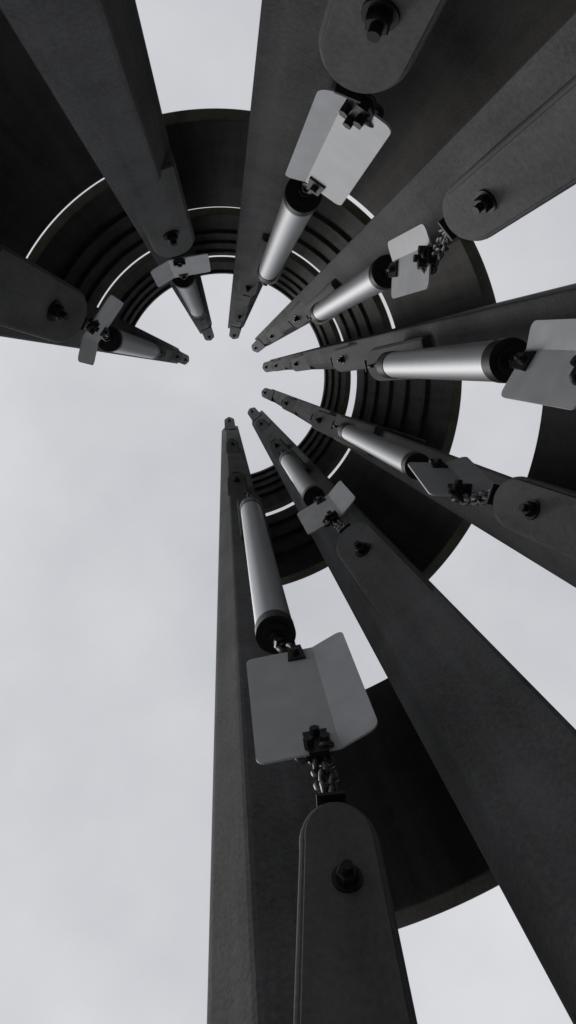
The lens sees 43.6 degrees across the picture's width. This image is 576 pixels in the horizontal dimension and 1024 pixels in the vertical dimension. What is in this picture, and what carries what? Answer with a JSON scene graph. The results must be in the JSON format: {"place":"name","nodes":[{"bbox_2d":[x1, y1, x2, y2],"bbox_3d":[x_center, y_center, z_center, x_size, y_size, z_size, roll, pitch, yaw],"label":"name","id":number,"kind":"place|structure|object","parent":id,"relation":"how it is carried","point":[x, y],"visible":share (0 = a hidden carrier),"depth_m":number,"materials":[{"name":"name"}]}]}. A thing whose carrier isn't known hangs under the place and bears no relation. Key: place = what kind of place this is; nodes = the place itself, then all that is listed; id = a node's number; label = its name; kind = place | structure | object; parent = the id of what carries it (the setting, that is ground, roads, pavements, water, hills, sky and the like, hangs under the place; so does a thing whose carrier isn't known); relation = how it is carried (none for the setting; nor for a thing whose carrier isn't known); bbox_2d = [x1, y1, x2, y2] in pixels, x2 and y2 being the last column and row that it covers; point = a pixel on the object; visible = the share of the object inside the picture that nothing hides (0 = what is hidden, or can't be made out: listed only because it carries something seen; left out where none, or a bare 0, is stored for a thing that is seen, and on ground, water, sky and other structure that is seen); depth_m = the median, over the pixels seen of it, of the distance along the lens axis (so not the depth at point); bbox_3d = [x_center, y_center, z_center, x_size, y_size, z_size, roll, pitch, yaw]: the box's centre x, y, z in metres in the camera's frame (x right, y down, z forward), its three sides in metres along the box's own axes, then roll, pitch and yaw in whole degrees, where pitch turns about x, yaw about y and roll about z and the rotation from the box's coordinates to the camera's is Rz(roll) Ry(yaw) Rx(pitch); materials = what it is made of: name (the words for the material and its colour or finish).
{"place":"outdoors","nodes":[
{"label":"outdoors","id":0,"kind":"place"},
{"bbox_2d":[157,344,165,357],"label":"bracket face plate","id":1,"kind":"object","parent":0,"point":[162,348],"visible":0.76,"depth_m":12.84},
{"bbox_2d":[170,349,180,361],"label":"bracket face plate","id":2,"kind":"object","parent":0,"point":[174,354],"visible":0.78,"depth_m":17.43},
{"bbox_2d":[178,352,188,363],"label":"bracket face plate","id":3,"kind":"object","parent":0,"point":[183,356],"visible":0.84,"depth_m":19.92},
{"bbox_2d":[201,327,213,340],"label":"bracket face plate","id":4,"kind":"object","parent":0,"point":[206,332],"visible":0.97,"depth_m":19.70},
{"bbox_2d":[230,326,240,338],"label":"bracket face plate","id":5,"kind":"object","parent":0,"point":[234,330],"visible":0.96,"depth_m":19.77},
{"bbox_2d":[234,307,248,320],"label":"bracket face plate","id":6,"kind":"object","parent":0,"point":[242,312],"visible":0.77,"depth_m":13.89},
{"bbox_2d":[251,339,264,351],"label":"bracket face plate","id":7,"kind":"object","parent":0,"point":[258,344],"visible":0.98,"depth_m":19.87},
{"bbox_2d":[266,326,284,341],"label":"bracket face plate","id":8,"kind":"object","parent":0,"point":[275,332],"visible":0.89,"depth_m":14.17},
{"bbox_2d":[0,0,575,1023],"label":"sky","id":9,"kind":"structure","parent":0,"point":[110,468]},
{"bbox_2d":[339,522,350,532],"bbox_3d":[0.408,0.133,4.890,0.090,0.070,0.105,-42,-78,4],"label":"bracket clevis","id":10,"kind":"object","parent":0,"point":[348,524],"visible":0.12,"depth_m":4.85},
{"bbox_2d":[354,540,370,556],"bbox_3d":[0.462,0.226,4.515,0.106,0.109,0.106,0,-79,-5],"label":"bracket bolt","id":11,"kind":"object","parent":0,"point":[361,549],"visible":1,"depth_m":4.48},
{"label":"plaza pavement","id":12,"kind":"structure","parent":0,"visible":0},
{"bbox_2d":[0,302,179,363],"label":"column","id":13,"kind":"structure","parent":12,"relation":"on","point":[92,312],"depth_m":6.90,"materials":[{"name":"metal"}]},
{"bbox_2d":[0,243,84,342],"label":"bracket","id":14,"kind":"object","parent":13,"relation":"attached to","point":[41,269],"visible":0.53,"depth_m":4.27,"materials":[{"name":"metal"}]},
{"bbox_2d":[0,247,86,340],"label":"bracket face plate","id":15,"kind":"object","parent":14,"relation":"attached to","point":[30,294],"visible":0.99,"depth_m":4.26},
{"bbox_2d":[47,300,68,321],"bbox_3d":[-1.437,-1.259,4.511,0.130,0.138,0.130,0,-79,-5],"label":"bracket bolt","id":16,"kind":"object","parent":14,"relation":"attached to","point":[56,311],"visible":1,"depth_m":4.48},
{"bbox_2d":[131,330,157,358],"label":"bracket","id":17,"kind":"object","parent":13,"relation":"attached to","point":[135,333],"visible":0.11,"depth_m":9.76,"materials":[{"name":"metal"}]},
{"bbox_2d":[78,294,159,364],"bbox_3d":[-1.637,-1.833,7.743,0.220,5.634,0.534,41,-85,-11],"label":"wind chime","id":18,"kind":"object","parent":17,"relation":"hanging from","point":[102,333],"visible":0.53,"depth_m":5.64,"materials":[{"name":"metal"}]},
{"bbox_2d":[0,0,211,333],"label":"column","id":19,"kind":"structure","parent":12,"relation":"on","point":[90,60],"depth_m":2.86,"materials":[{"name":"concrete"}]},
{"bbox_2d":[0,9,103,257],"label":"curved wall panel","id":20,"kind":"structure","parent":19,"relation":"attached to","point":[50,171],"depth_m":6.77,"materials":[{"name":"metal"}]},
{"bbox_2d":[27,179,148,306],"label":"curved wall panel","id":21,"kind":"structure","parent":19,"relation":"attached to","point":[90,245],"depth_m":10.22,"materials":[{"name":"metal"}]},
{"bbox_2d":[98,253,171,325],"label":"curved wall panel","id":22,"kind":"structure","parent":19,"relation":"attached to","point":[136,290],"depth_m":15.73,"materials":[{"name":"metal"}]},
{"bbox_2d":[128,145,194,254],"bbox_3d":[-0.912,-2.207,4.855,0.352,1.159,0.765,-20,-78,-1],"label":"bracket","id":23,"kind":"object","parent":19,"relation":"attached to","point":[169,157],"visible":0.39,"depth_m":4.65,"materials":[{"name":"metal"}]},
{"bbox_2d":[129,162,192,256],"bbox_3d":[-0.837,-1.999,4.894,0.316,1.142,0.334,-20,-78,-1],"label":"bracket face plate","id":24,"kind":"object","parent":23,"relation":"attached to","point":[160,208],"visible":0.88,"depth_m":4.78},
{"bbox_2d":[163,230,178,246],"bbox_3d":[-0.831,-1.945,5.126,0.114,0.116,0.106,0,-79,-5],"label":"bracket bolt","id":25,"kind":"object","parent":23,"relation":"attached to","point":[171,236],"visible":1,"depth_m":5.09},
{"bbox_2d":[180,283,205,314],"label":"bracket","id":26,"kind":"object","parent":19,"relation":"attached to","point":[201,297],"visible":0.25,"depth_m":10.35,"materials":[{"name":"metal"}]},
{"bbox_2d":[150,253,210,317],"bbox_3d":[-1.085,-2.468,8.180,0.479,5.415,0.210,-7,-78,-4],"label":"wind chime","id":27,"kind":"object","parent":26,"relation":"hanging from","point":[180,272],"visible":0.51,"depth_m":6.21,"materials":[{"name":"metal"}]},
{"bbox_2d":[162,108,249,209],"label":"curved wall panel","id":28,"kind":"structure","parent":19,"relation":"attached to","point":[208,146],"depth_m":8.67,"materials":[{"name":"metal"}]},
{"bbox_2d":[188,207,239,255],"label":"curved wall panel","id":29,"kind":"structure","parent":19,"relation":"attached to","point":[215,230],"depth_m":13.45,"materials":[{"name":"metal"}]},
{"bbox_2d":[200,257,234,275],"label":"curved wall panel","id":30,"kind":"structure","parent":19,"relation":"attached to","point":[221,265],"depth_m":18.10,"materials":[{"name":"metal"}]},
{"bbox_2d":[207,426,318,1023],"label":"column","id":31,"kind":"structure","parent":12,"relation":"on","point":[260,813],"depth_m":2.58,"materials":[{"name":"concrete"}]},
{"bbox_2d":[225,418,234,429],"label":"bracket face plate","id":32,"kind":"object","parent":31,"relation":"attached to","point":[230,425],"visible":1,"depth_m":20.22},
{"bbox_2d":[227,439,238,452],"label":"bracket face plate","id":33,"kind":"object","parent":31,"relation":"attached to","point":[234,448],"visible":0.81,"depth_m":14.59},
{"bbox_2d":[227,474,247,495],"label":"bracket","id":34,"kind":"object","parent":31,"relation":"attached to","point":[228,487],"visible":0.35,"depth_m":9.70,"materials":[{"name":"metal"}]},
{"bbox_2d":[228,473,246,494],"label":"bracket face plate","id":35,"kind":"object","parent":34,"relation":"attached to","point":[237,488],"visible":0.83,"depth_m":9.72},
{"bbox_2d":[237,496,274,556],"bbox_3d":[-0.331,0.234,7.366,0.286,0.869,0.708,-11,-78,-3],"label":"bracket","id":36,"kind":"object","parent":31,"relation":"attached to","point":[242,536],"visible":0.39,"depth_m":7.09,"materials":[{"name":"metal"}]},
{"bbox_2d":[238,493,267,535],"bbox_3d":[-0.361,0.018,7.312,0.272,0.852,0.280,0,-79,-5],"label":"bracket face plate","id":37,"kind":"object","parent":36,"relation":"attached to","point":[241,498],"visible":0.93,"depth_m":7.55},
{"bbox_2d":[240,493,377,792],"bbox_3d":[-0.109,0.352,4.924,0.450,5.472,0.206,-10,-78,-3],"label":"wind chime","id":38,"kind":"object","parent":36,"relation":"hanging from","point":[312,706],"visible":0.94,"depth_m":2.94,"materials":[{"name":"metal"}]},
{"bbox_2d":[293,802,417,1023],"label":"bracket","id":39,"kind":"object","parent":31,"relation":"attached to","point":[404,976],"visible":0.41,"depth_m":1.86,"materials":[{"name":"metal"}]},
{"bbox_2d":[316,790,345,806],"bbox_3d":[0.133,0.917,2.270,0.097,0.070,0.111,0,-79,-5],"label":"bracket clevis","id":40,"kind":"object","parent":39,"relation":"attached to","point":[328,797],"visible":0.45,"depth_m":2.23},
{"bbox_2d":[331,859,362,892],"bbox_3d":[0.162,0.979,1.962,0.086,0.086,0.073,0,-79,-5],"label":"bracket bolt","id":41,"kind":"object","parent":39,"relation":"attached to","point":[347,876],"visible":1,"depth_m":1.94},
{"bbox_2d":[300,802,410,1023],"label":"bracket face plate","id":42,"kind":"object","parent":39,"relation":"attached to","point":[351,973],"visible":1,"depth_m":1.82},
{"bbox_2d":[228,0,336,327],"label":"column","id":43,"kind":"structure","parent":12,"relation":"on","point":[292,76],"depth_m":3.31,"materials":[{"name":"metal"}]},
{"bbox_2d":[238,271,259,293],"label":"bracket","id":44,"kind":"object","parent":43,"relation":"attached to","point":[240,279],"visible":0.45,"depth_m":9.12,"materials":[{"name":"metal"}]},
{"bbox_2d":[239,271,258,295],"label":"bracket face plate","id":45,"kind":"object","parent":44,"relation":"attached to","point":[248,278],"visible":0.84,"depth_m":9.05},
{"bbox_2d":[253,233,292,282],"bbox_3d":[-0.093,-2.512,6.634,0.286,0.869,0.708,18,-81,-8],"label":"bracket","id":46,"kind":"object","parent":43,"relation":"attached to","point":[265,236],"visible":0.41,"depth_m":6.50,"materials":[{"name":"metal"}]},
{"bbox_2d":[254,238,282,284],"bbox_3d":[-0.168,-2.292,6.662,0.250,0.852,0.257,18,-81,-8],"label":"bracket face plate","id":47,"kind":"object","parent":46,"relation":"attached to","point":[263,246],"visible":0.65,"depth_m":6.61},
{"bbox_2d":[257,88,391,284],"bbox_3d":[0.015,-1.769,4.655,0.280,4.787,0.194,32,-83,-10],"label":"wind chime","id":48,"kind":"object","parent":46,"relation":"hanging from","point":[341,141],"visible":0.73,"depth_m":2.89,"materials":[{"name":"metal"}]},
{"bbox_2d":[319,0,446,90],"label":"bracket","id":49,"kind":"object","parent":43,"relation":"attached to","point":[329,5],"visible":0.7,"depth_m":2.03,"materials":[{"name":"metal"}]},
{"bbox_2d":[334,83,362,102],"bbox_3d":[0.203,-1.375,2.314,0.090,0.070,0.105,18,-81,-8],"label":"bracket clevis","id":50,"kind":"object","parent":49,"relation":"attached to","point":[340,90],"visible":0.12,"depth_m":2.29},
{"bbox_2d":[361,0,399,42],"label":"bracket bolt","id":51,"kind":"object","parent":49,"relation":"attached to","point":[380,18],"visible":1,"depth_m":1.92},
{"bbox_2d":[322,0,440,93],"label":"bracket face plate","id":52,"kind":"object","parent":49,"relation":"attached to","point":[355,59],"visible":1,"depth_m":2.06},
{"bbox_2d":[349,0,575,215],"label":"curved wall panel","id":53,"kind":"structure","parent":43,"relation":"attached to","point":[474,56],"depth_m":5.16,"materials":[{"name":"metal"}]},
{"bbox_2d":[252,410,575,1023],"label":"column","id":54,"kind":"structure","parent":12,"relation":"on","point":[495,729],"depth_m":2.55,"materials":[{"name":"concrete"}]},
{"bbox_2d":[248,407,260,420],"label":"bracket face plate","id":55,"kind":"object","parent":54,"relation":"attached to","point":[255,414],"visible":1,"depth_m":20.24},
{"bbox_2d":[256,419,268,432],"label":"bracket face plate","id":56,"kind":"object","parent":54,"relation":"attached to","point":[263,426],"visible":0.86,"depth_m":16.42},
{"bbox_2d":[251,465,292,512],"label":"curved wall panel","id":57,"kind":"structure","parent":54,"relation":"attached to","point":[271,491],"depth_m":16.87,"materials":[{"name":"metal"}]},
{"bbox_2d":[269,439,287,457],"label":"bracket face plate","id":58,"kind":"object","parent":54,"relation":"attached to","point":[280,448],"visible":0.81,"depth_m":11.60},
{"bbox_2d":[277,449,310,485],"bbox_3d":[0.183,-0.439,9.177,0.286,0.869,0.708,-40,-78,3],"label":"bracket","id":59,"kind":"object","parent":54,"relation":"attached to","point":[308,471],"visible":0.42,"depth_m":8.93,"materials":[{"name":"metal"}]},
{"bbox_2d":[277,449,307,479],"bbox_3d":[0.035,-0.613,9.121,0.250,0.852,0.257,-40,-78,3],"label":"bracket face plate","id":60,"kind":"object","parent":59,"relation":"attached to","point":[299,461],"visible":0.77,"depth_m":9.13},
{"bbox_2d":[279,451,354,533],"bbox_3d":[0.158,-0.325,7.138,0.440,4.638,0.190,-31,-78,1],"label":"wind chime","id":61,"kind":"object","parent":59,"relation":"hanging from","point":[321,510],"visible":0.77,"depth_m":5.69,"materials":[{"name":"metal"}]},
{"bbox_2d":[266,504,327,584],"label":"curved wall panel","id":62,"kind":"structure","parent":54,"relation":"attached to","point":[298,554],"depth_m":11.38,"materials":[{"name":"metal"}]},
{"bbox_2d":[298,426,347,476],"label":"curved wall panel","id":63,"kind":"structure","parent":54,"relation":"attached to","point":[323,453],"depth_m":16.68,"materials":[{"name":"metal"}]},
{"bbox_2d":[337,522,433,619],"bbox_3d":[0.695,0.504,4.354,0.330,1.159,0.765,-42,-78,4],"label":"bracket","id":64,"kind":"object","parent":54,"relation":"attached to","point":[399,555],"visible":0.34,"depth_m":4.28,"materials":[{"name":"metal"}]},
{"bbox_2d":[337,523,432,621],"bbox_3d":[0.546,0.343,4.301,0.294,1.142,0.334,-42,-78,4],"label":"bracket face plate","id":65,"kind":"object","parent":64,"relation":"attached to","point":[393,583],"visible":0.84,"depth_m":4.22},
{"bbox_2d":[329,449,470,579],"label":"curved wall panel","id":66,"kind":"structure","parent":54,"relation":"attached to","point":[423,533],"depth_m":9.28,"materials":[{"name":"metal"}]},
{"bbox_2d":[329,678,497,928],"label":"curved wall panel","id":67,"kind":"structure","parent":54,"relation":"attached to","point":[390,782],"depth_m":4.56,"materials":[{"name":"metal"}]},
{"bbox_2d":[255,11,575,345],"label":"column","id":68,"kind":"structure","parent":12,"relation":"on","point":[543,73],"depth_m":3.06,"materials":[{"name":"metal"}]},
{"bbox_2d":[267,252,318,300],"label":"curved wall panel","id":69,"kind":"structure","parent":68,"relation":"attached to","point":[298,275],"depth_m":15.90,"materials":[{"name":"metal"}]},
{"bbox_2d":[288,301,308,327],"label":"bracket","id":70,"kind":"object","parent":68,"relation":"attached to","point":[293,308],"visible":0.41,"depth_m":9.37,"materials":[{"name":"metal"}]},
{"bbox_2d":[288,302,308,327],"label":"bracket face plate","id":71,"kind":"object","parent":70,"relation":"attached to","point":[299,310],"visible":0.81,"depth_m":9.34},
{"bbox_2d":[309,319,340,346],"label":"curved wall panel","id":72,"kind":"structure","parent":68,"relation":"attached to","point":[327,333],"depth_m":18.14,"materials":[{"name":"metal"}]},
{"bbox_2d":[306,279,343,324],"bbox_3d":[0.531,-2.127,6.923,0.708,0.869,0.286,-41,-78,3],"label":"bracket","id":73,"kind":"object","parent":68,"relation":"attached to","point":[336,283],"visible":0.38,"depth_m":6.75,"materials":[{"name":"metal"}]},
{"bbox_2d":[306,283,336,324],"bbox_3d":[0.354,-1.973,6.928,0.257,0.852,0.250,-41,-78,3],"label":"bracket face plate","id":74,"kind":"object","parent":73,"relation":"attached to","point":[331,288],"visible":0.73,"depth_m":6.85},
{"bbox_2d":[309,224,452,322],"bbox_3d":[0.441,-1.509,5.058,0.185,4.480,0.280,0,-79,-5],"label":"wind chime","id":75,"kind":"object","parent":73,"relation":"hanging from","point":[409,264],"visible":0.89,"depth_m":3.65,"materials":[{"name":"metal"}]},
{"bbox_2d":[292,194,370,270],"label":"curved wall panel","id":76,"kind":"structure","parent":68,"relation":"attached to","point":[330,232],"depth_m":10.86,"materials":[{"name":"metal"}]},
{"bbox_2d":[334,294,391,340],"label":"curved wall panel","id":77,"kind":"structure","parent":68,"relation":"attached to","point":[369,316],"depth_m":12.98,"materials":[{"name":"metal"}]},
{"bbox_2d":[381,238,495,327],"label":"curved wall panel","id":78,"kind":"structure","parent":68,"relation":"attached to","point":[460,280],"depth_m":8.14,"materials":[{"name":"metal"}]},
{"bbox_2d":[443,75,575,240],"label":"bracket","id":79,"kind":"object","parent":68,"relation":"attached to","point":[534,115],"visible":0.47,"depth_m":2.35,"materials":[{"name":"metal"}]},
{"bbox_2d":[438,217,456,240],"bbox_3d":[0.657,-1.148,2.869,0.105,0.070,0.090,-42,-78,4],"label":"bracket clevis","id":80,"kind":"object","parent":79,"relation":"attached to","point":[450,234],"visible":0.12,"depth_m":2.84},
{"bbox_2d":[472,190,496,214],"bbox_3d":[0.693,-1.096,2.556,0.084,0.087,0.084,0,-79,-5],"label":"bracket bolt","id":81,"kind":"object","parent":79,"relation":"attached to","point":[484,201],"visible":1,"depth_m":2.53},
{"bbox_2d":[443,84,575,239],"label":"bracket face plate","id":82,"kind":"object","parent":79,"relation":"attached to","point":[530,165],"visible":1,"depth_m":2.34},
{"bbox_2d":[270,283,575,369],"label":"column","id":83,"kind":"structure","parent":12,"relation":"on","point":[516,317],"depth_m":4.06,"materials":[{"name":"metal"}]},
{"bbox_2d":[263,361,273,371],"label":"bracket face plate","id":84,"kind":"object","parent":83,"relation":"attached to","point":[268,365],"visible":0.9,"depth_m":20.12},
{"bbox_2d":[272,360,285,370],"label":"bracket face plate","id":85,"kind":"object","parent":83,"relation":"attached to","point":[278,363],"visible":0.86,"depth_m":17.39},
{"bbox_2d":[292,354,315,371],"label":"bracket","id":86,"kind":"object","parent":83,"relation":"attached to","point":[305,369],"visible":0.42,"depth_m":12.40,"materials":[{"name":"metal"}]},
{"bbox_2d":[291,355,311,370],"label":"bracket face plate","id":87,"kind":"object","parent":86,"relation":"attached to","point":[301,362],"visible":0.89,"depth_m":12.49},
{"bbox_2d":[333,343,364,371],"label":"bracket","id":88,"kind":"object","parent":83,"relation":"attached to","point":[345,347],"visible":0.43,"depth_m":7.66,"materials":[{"name":"metal"}]},
{"bbox_2d":[337,355,344,363],"bbox_3d":[0.567,-1.644,7.776,0.084,0.094,0.094,0,-79,-5],"label":"bracket bolt","id":89,"kind":"object","parent":88,"relation":"attached to","point":[340,359],"visible":1,"depth_m":7.75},
{"bbox_2d":[332,344,364,370],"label":"bracket face plate","id":90,"kind":"object","parent":88,"relation":"attached to","point":[351,355],"visible":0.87,"depth_m":7.62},
{"bbox_2d":[370,335,431,380],"bbox_3d":[1.012,-1.150,5.271,0.708,0.869,0.286,-13,-78,-2],"label":"bracket","id":91,"kind":"object","parent":83,"relation":"attached to","point":[427,338],"visible":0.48,"depth_m":5.09,"materials":[{"name":"metal"}]},
{"bbox_2d":[367,339,425,378],"bbox_3d":[0.794,-1.106,5.252,0.285,0.852,0.279,0,-79,-5],"label":"bracket face plate","id":92,"kind":"object","parent":91,"relation":"attached to","point":[373,356],"visible":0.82,"depth_m":5.31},
{"bbox_2d":[367,319,575,409],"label":"wind chime","id":93,"kind":"object","parent":91,"relation":"hanging from","point":[539,367],"visible":1,"depth_m":2.71,"materials":[{"name":"metal"}]},
{"bbox_2d":[272,389,575,587],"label":"column","id":94,"kind":"structure","parent":12,"relation":"on","point":[485,519],"depth_m":3.99,"materials":[{"name":"metal"}]},
{"bbox_2d":[262,388,274,400],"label":"bracket face plate","id":95,"kind":"object","parent":94,"relation":"attached to","point":[269,394],"visible":1,"depth_m":20.15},
{"bbox_2d":[282,397,296,413],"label":"bracket face plate","id":96,"kind":"object","parent":94,"relation":"attached to","point":[290,406],"visible":0.88,"depth_m":14.16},
{"bbox_2d":[312,410,335,438],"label":"bracket","id":97,"kind":"object","parent":94,"relation":"attached to","point":[321,431],"visible":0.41,"depth_m":9.29,"materials":[{"name":"metal"}]},
{"bbox_2d":[311,411,336,436],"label":"bracket face plate","id":98,"kind":"object","parent":97,"relation":"attached to","point":[324,425],"visible":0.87,"depth_m":9.31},
{"bbox_2d":[320,369,350,414],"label":"curved wall panel","id":99,"kind":"structure","parent":94,"relation":"attached to","point":[336,391],"depth_m":17.61,"materials":[{"name":"metal"}]},
{"bbox_2d":[334,415,425,457],"bbox_3d":[0.839,-0.697,6.937,0.708,0.869,0.286,17,-81,-8],"label":"bracket","id":100,"kind":"object","parent":94,"relation":"attached to","point":[409,437],"visible":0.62,"depth_m":6.53,"materials":[{"name":"metal"}]},
{"bbox_2d":[332,416,377,452],"bbox_3d":[0.617,-0.762,6.896,0.257,0.852,0.250,17,-81,-8],"label":"bracket face plate","id":101,"kind":"object","parent":100,"relation":"attached to","point":[340,420],"visible":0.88,"depth_m":6.90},
{"bbox_2d":[332,423,492,505],"bbox_3d":[0.670,-0.459,5.134,0.322,4.200,0.183,0,-79,-5],"label":"wind chime","id":102,"kind":"object","parent":100,"relation":"hanging from","point":[467,480],"visible":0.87,"depth_m":3.74,"materials":[{"name":"metal"}]},
{"bbox_2d":[351,369,461,453],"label":"curved wall panel","id":103,"kind":"structure","parent":94,"relation":"attached to","point":[427,410],"depth_m":10.70,"materials":[{"name":"metal"}]},
{"bbox_2d":[495,476,575,560],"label":"bracket","id":104,"kind":"object","parent":94,"relation":"attached to","point":[572,493],"visible":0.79,"depth_m":2.77,"materials":[{"name":"metal"}]},
{"bbox_2d":[486,483,499,504],"bbox_3d":[0.905,-0.071,3.096,0.105,0.070,0.090,15,-81,-8],"label":"bracket clevis","id":105,"kind":"object","parent":104,"relation":"attached to","point":[492,492],"visible":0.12,"depth_m":3.06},
{"bbox_2d":[519,499,539,519],"bbox_3d":[0.931,-0.009,2.803,0.073,0.081,0.081,0,-79,-5],"label":"bracket bolt","id":106,"kind":"object","parent":104,"relation":"attached to","point":[529,509],"visible":1,"depth_m":2.78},
{"bbox_2d":[493,479,575,555],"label":"bracket face plate","id":107,"kind":"object","parent":104,"relation":"attached to","point":[553,523],"visible":1,"depth_m":2.75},
{"bbox_2d":[527,405,575,490],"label":"curved wall panel","id":108,"kind":"structure","parent":94,"relation":"attached to","point":[553,460],"depth_m":6.12,"materials":[{"name":"metal"}]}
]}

